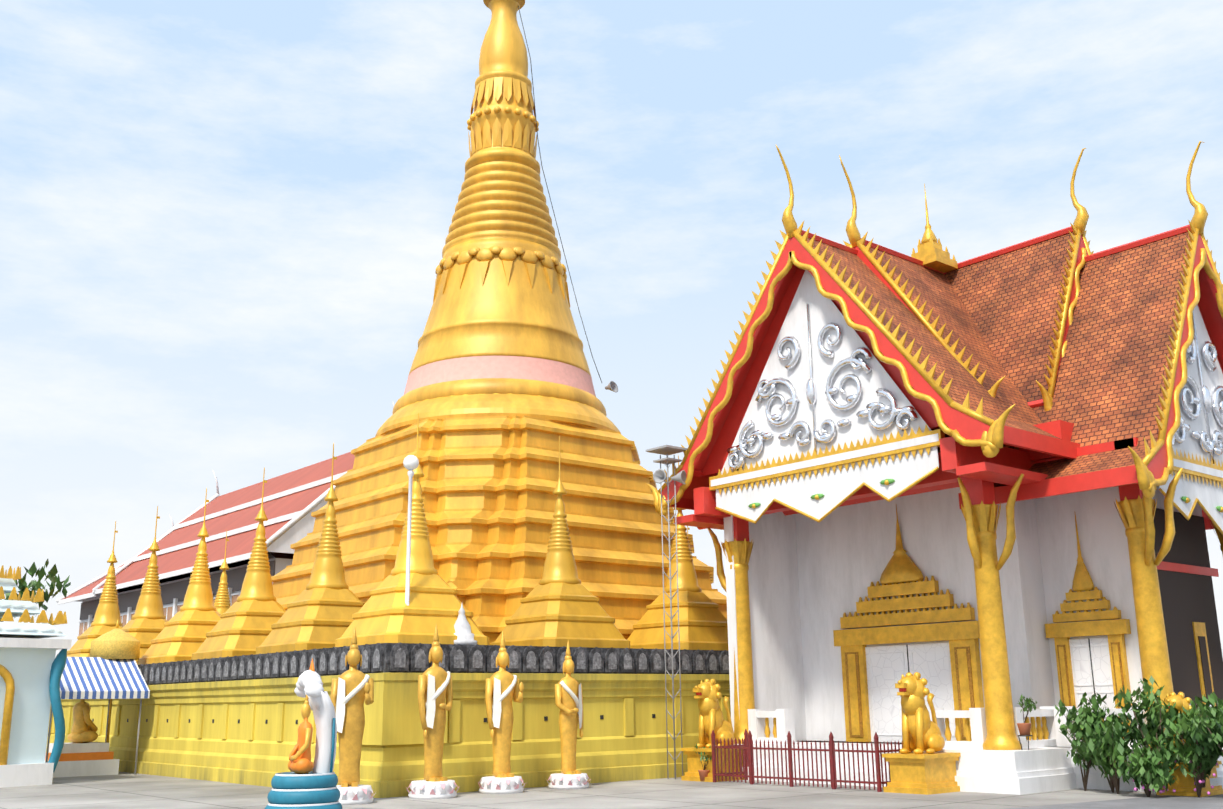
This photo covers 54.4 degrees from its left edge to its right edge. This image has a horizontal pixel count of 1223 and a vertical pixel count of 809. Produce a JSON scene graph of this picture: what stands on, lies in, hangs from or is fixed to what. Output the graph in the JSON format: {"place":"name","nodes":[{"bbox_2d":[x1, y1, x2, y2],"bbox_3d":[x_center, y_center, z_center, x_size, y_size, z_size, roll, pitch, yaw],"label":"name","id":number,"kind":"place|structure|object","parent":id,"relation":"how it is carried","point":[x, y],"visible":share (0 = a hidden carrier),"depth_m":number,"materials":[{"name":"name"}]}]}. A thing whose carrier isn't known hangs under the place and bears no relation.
{"place":"outdoors","nodes":[
{"label":"outdoors","id":0,"kind":"place"},
{"bbox_2d":[0,772,1165,808],"bbox_3d":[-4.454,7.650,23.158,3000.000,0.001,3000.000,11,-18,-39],"label":"ground","id":1,"kind":"structure","parent":0,"point":[123,790],"depth_m":22.45,"materials":[{"name":"concrete"}]},
{"bbox_2d":[0,559,70,621],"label":"tree","id":2,"kind":"object","parent":1,"relation":"on","point":[35,585],"visible":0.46,"depth_m":36.40,"materials":[{"name":"green plant"}]},
{"bbox_2d":[0,565,71,787],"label":"shrine","id":3,"kind":"object","parent":1,"relation":"on","point":[32,667],"visible":1,"depth_m":28.61,"materials":[{"name":"white paint"}]},
{"bbox_2d":[45,657,149,777],"bbox_3d":[-14.640,8.579,32.823,2.600,3.150,3.005,11,-18,-39],"label":"shrine","id":4,"kind":"object","parent":1,"relation":"on","point":[82,679],"visible":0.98,"depth_m":32.33,"materials":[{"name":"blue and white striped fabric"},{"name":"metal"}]},
{"bbox_2d":[90,620,140,742],"bbox_3d":[-14.221,8.255,33.820,1.320,4.250,1.320,11,-18,-39],"label":"gold umbrella","id":5,"kind":"object","parent":1,"relation":"on","point":[116,643],"visible":0.9,"depth_m":33.66,"materials":[{"name":"paint"}]},
{"bbox_2d":[56,401,393,650],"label":"building","id":6,"kind":"structure","parent":1,"relation":"on","point":[292,500],"depth_m":53.50,"materials":[{"name":"red tile"}]},
{"bbox_2d":[265,658,341,808],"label":"naga buddha statue","id":7,"kind":"object","parent":1,"relation":"on","point":[305,783],"visible":1,"depth_m":19.20,"materials":[{"name":"teal paint"}]},
{"bbox_2d":[330,627,374,804],"bbox_3d":[-4.868,5.780,22.269,1.040,3.210,1.014,3,-15,-15],"label":"standing buddha","id":8,"kind":"object","parent":1,"relation":"on","point":[352,688],"visible":0.94,"depth_m":22.09,"materials":[{"name":"gold metal"}]},
{"bbox_2d":[46,642,730,797],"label":"platform","id":9,"kind":"structure","parent":1,"relation":"on","point":[236,719],"depth_m":27.11,"materials":[{"name":"gold"}]},
{"bbox_2d":[67,521,122,656],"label":"stupa","id":10,"kind":"object","parent":9,"relation":"on","point":[107,616],"visible":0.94,"depth_m":40.98,"materials":[{"name":"gold metal"}]},
{"bbox_2d":[121,506,167,662],"bbox_3d":[-14.886,5.860,38.469,2.560,5.265,2.560,10,-18,-37],"label":"stupa","id":11,"kind":"object","parent":9,"relation":"on","point":[144,626],"visible":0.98,"depth_m":37.95,"materials":[{"name":"gold metal"}]},
{"bbox_2d":[137,488,220,664],"bbox_3d":[-12.255,5.074,35.465,2.560,5.265,2.560,11,-18,-39],"label":"stupa","id":12,"kind":"object","parent":9,"relation":"on","point":[191,623],"visible":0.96,"depth_m":34.62,"materials":[{"name":"gold metal"}]},
{"bbox_2d":[214,531,230,613],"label":"stupa","id":13,"kind":"object","parent":9,"relation":"on","point":[222,603],"visible":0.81,"depth_m":43.95,"materials":[{"name":"gold metal"}]},
{"bbox_2d":[191,467,285,659],"bbox_3d":[-9.625,4.288,32.460,2.560,5.265,2.560,10,-18,-37],"label":"stupa","id":14,"kind":"object","parent":9,"relation":"on","point":[253,613],"visible":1,"depth_m":31.59,"materials":[{"name":"gold metal"}]},
{"bbox_2d":[256,443,364,653],"bbox_3d":[-6.994,3.502,29.456,2.560,5.265,2.560,11,-18,-39],"label":"stupa","id":15,"kind":"object","parent":9,"relation":"on","point":[325,605],"visible":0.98,"depth_m":28.55,"materials":[{"name":"gold metal"}]},
{"bbox_2d":[403,455,418,605],"bbox_3d":[-4.304,3.049,25.238,0.340,4.030,0.340,11,-18,-39],"label":"lamp post","id":16,"kind":"object","parent":9,"relation":"on","point":[410,463],"visible":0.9,"depth_m":25.39,"materials":[{"name":"white metal"}]},
{"bbox_2d":[335,412,488,646],"bbox_3d":[-4.364,2.716,26.451,2.560,5.265,2.560,11,-18,-38],"label":"stupa","id":17,"kind":"object","parent":9,"relation":"on","point":[385,613],"visible":0.85,"depth_m":25.47,"materials":[{"name":"gold metal"}]},
{"bbox_2d":[454,604,476,644],"bbox_3d":[-3.206,4.685,25.433,0.672,0.920,0.672,11,-18,-39],"label":"small white stupa","id":18,"kind":"object","parent":9,"relation":"on","point":[463,633],"visible":0.85,"depth_m":25.23,"materials":[{"name":"white paint"}]},
{"bbox_2d":[271,0,726,644],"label":"stupa","id":19,"kind":"object","parent":9,"relation":"on","point":[497,400],"visible":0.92,"depth_m":35.61,"materials":[{"name":"gold metal"}]},
{"bbox_2d":[490,435,629,647],"bbox_3d":[-1.258,3.312,29.014,2.560,5.265,2.560,10,-18,-38],"label":"stupa","id":20,"kind":"object","parent":9,"relation":"on","point":[560,606],"visible":1,"depth_m":28.02,"materials":[{"name":"gold metal"}]},
{"bbox_2d":[627,455,727,650],"bbox_3d":[1.847,3.908,31.577,2.560,5.265,2.560,11,-18,-40],"label":"stupa","id":21,"kind":"object","parent":9,"relation":"on","point":[703,624],"visible":0.69,"depth_m":30.56,"materials":[{"name":"gold metal"}]},
{"bbox_2d":[407,623,458,799],"bbox_3d":[-3.469,5.970,23.308,1.044,3.306,1.071,-14,-19,42],"label":"standing buddha","id":22,"kind":"object","parent":1,"relation":"on","point":[435,687],"visible":1,"depth_m":23.05,"materials":[{"name":"gold metal"}]},
{"bbox_2d":[478,632,526,793],"bbox_3d":[-2.242,6.268,24.373,1.040,3.210,1.014,9,-17,-34],"label":"standing buddha","id":23,"kind":"object","parent":1,"relation":"on","point":[503,688],"visible":1,"depth_m":24.14,"materials":[{"name":"gold metal"}]},
{"bbox_2d":[547,641,590,788],"bbox_3d":[-0.917,6.568,25.319,0.988,3.050,0.963,13,-19,-43],"label":"standing buddha","id":24,"kind":"object","parent":1,"relation":"on","point":[568,697],"visible":1,"depth_m":25.10,"materials":[{"name":"gold metal"}]},
{"bbox_2d":[646,445,687,778],"bbox_3d":[1.413,4.839,28.219,0.847,7.745,0.847,11,-18,-39],"label":"speaker mast","id":25,"kind":"object","parent":1,"relation":"on","point":[659,476],"visible":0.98,"depth_m":28.58,"materials":[{"name":"grey"}]},
{"bbox_2d":[694,744,711,780],"bbox_3d":[2.064,7.955,26.432,0.536,0.777,0.438,3,-14,-13],"label":"pot plant","id":26,"kind":"object","parent":1,"relation":"on","point":[703,773],"visible":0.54,"depth_m":26.33,"materials":[{"name":"green plant"}]},
{"bbox_2d":[681,679,744,781],"bbox_3d":[2.350,7.395,27.123,1.220,2.229,1.000,11,-18,-39],"label":"lion","id":27,"kind":"object","parent":1,"relation":"on","point":[709,695],"visible":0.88,"depth_m":26.92},
{"bbox_2d":[711,729,911,791],"bbox_3d":[4.094,7.391,24.892,1.125,1.110,4.525,11,-18,-39],"label":"fence","id":28,"kind":"object","parent":1,"relation":"on","point":[747,747],"visible":0.96,"depth_m":24.44,"materials":[{"name":"red metal"}]},
{"bbox_2d":[882,672,960,794],"bbox_3d":[5.970,6.314,22.989,1.220,2.229,1.000,11,-18,-39],"label":"lion","id":29,"kind":"object","parent":1,"relation":"on","point":[929,771],"visible":0.98,"depth_m":22.70},
{"bbox_2d":[646,141,1222,794],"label":"temple","id":30,"kind":"structure","parent":1,"relation":"on","point":[982,493],"depth_m":26.29,"materials":[{"name":"white paint"}]},
{"bbox_2d":[1017,694,1036,749],"bbox_3d":[7.949,6.428,22.736,0.398,1.836,0.375,6,-15,-25],"label":"pot plant","id":31,"kind":"object","parent":30,"relation":"on","point":[1024,728],"visible":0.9,"depth_m":22.68,"materials":[{"name":"green plant"}]},
{"bbox_2d":[1055,692,1113,790],"bbox_3d":[8.964,6.345,22.399,1.231,1.815,0.963,11,-18,-39],"label":"bush","id":32,"kind":"object","parent":1,"relation":"on","point":[1079,757],"visible":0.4,"depth_m":22.38,"materials":[{"name":"green plant"}]},
{"bbox_2d":[1069,706,1135,792],"bbox_3d":[9.147,6.389,22.100,0.932,1.578,1.268,11,-18,-39],"label":"bush","id":33,"kind":"object","parent":1,"relation":"on","point":[1097,723],"visible":0.17,"depth_m":22.14,"materials":[{"name":"green plant"}]},
{"bbox_2d":[1072,716,1141,793],"bbox_3d":[9.054,6.412,21.780,1.245,1.383,1.200,11,-18,-39],"label":"bush","id":34,"kind":"object","parent":1,"relation":"on","point":[1099,747],"visible":0.83,"depth_m":21.58,"materials":[{"name":"green plant"}]},
{"bbox_2d":[1108,736,1180,796],"bbox_3d":[9.373,6.378,20.952,0.992,1.048,1.272,11,-18,-39],"label":"bush","id":35,"kind":"object","parent":1,"relation":"on","point":[1149,769],"visible":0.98,"depth_m":20.74,"materials":[{"name":"green plant"}]},
{"bbox_2d":[1112,676,1178,761],"bbox_3d":[9.784,5.994,21.612,1.331,2.091,1.267,11,-18,-39],"label":"bush","id":36,"kind":"object","parent":1,"relation":"on","point":[1146,732],"visible":0.65,"depth_m":21.62,"materials":[{"name":"green plant"}]},
{"bbox_2d":[0,0,1222,656],"label":"sky","id":37,"kind":"structure","parent":0,"point":[225,224],"materials":[{"name":"blue"}]},
{"bbox_2d":[1007,794,1222,808],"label":"pavement","id":38,"kind":"structure","parent":0,"point":[1182,802],"depth_m":19.46,"materials":[{"name":"concrete"}]},
{"bbox_2d":[1151,712,1222,787],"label":"bush","id":39,"kind":"object","parent":38,"relation":"on","point":[1178,743],"visible":0.35,"depth_m":20.83,"materials":[{"name":"green plant"}]},
{"bbox_2d":[1156,692,1222,796],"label":"lion","id":40,"kind":"object","parent":38,"relation":"on","point":[1185,786],"visible":0.38,"depth_m":21.09,"materials":[{"name":"gold metal"}]},
{"bbox_2d":[1163,692,1222,796],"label":"bush","id":41,"kind":"object","parent":38,"relation":"on","point":[1204,746],"visible":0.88,"depth_m":20.54,"materials":[{"name":"green plant"}]},
{"bbox_2d":[1187,702,1222,764],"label":"bush","id":42,"kind":"object","parent":38,"relation":"on","point":[1198,735],"visible":1,"depth_m":20.16,"materials":[{"name":"green plant"}]},
{"bbox_2d":[1201,698,1222,747],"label":"bush","id":43,"kind":"object","parent":38,"relation":"on","point":[1220,702],"visible":0.04,"depth_m":21.21,"materials":[{"name":"green plant"}]}
]}

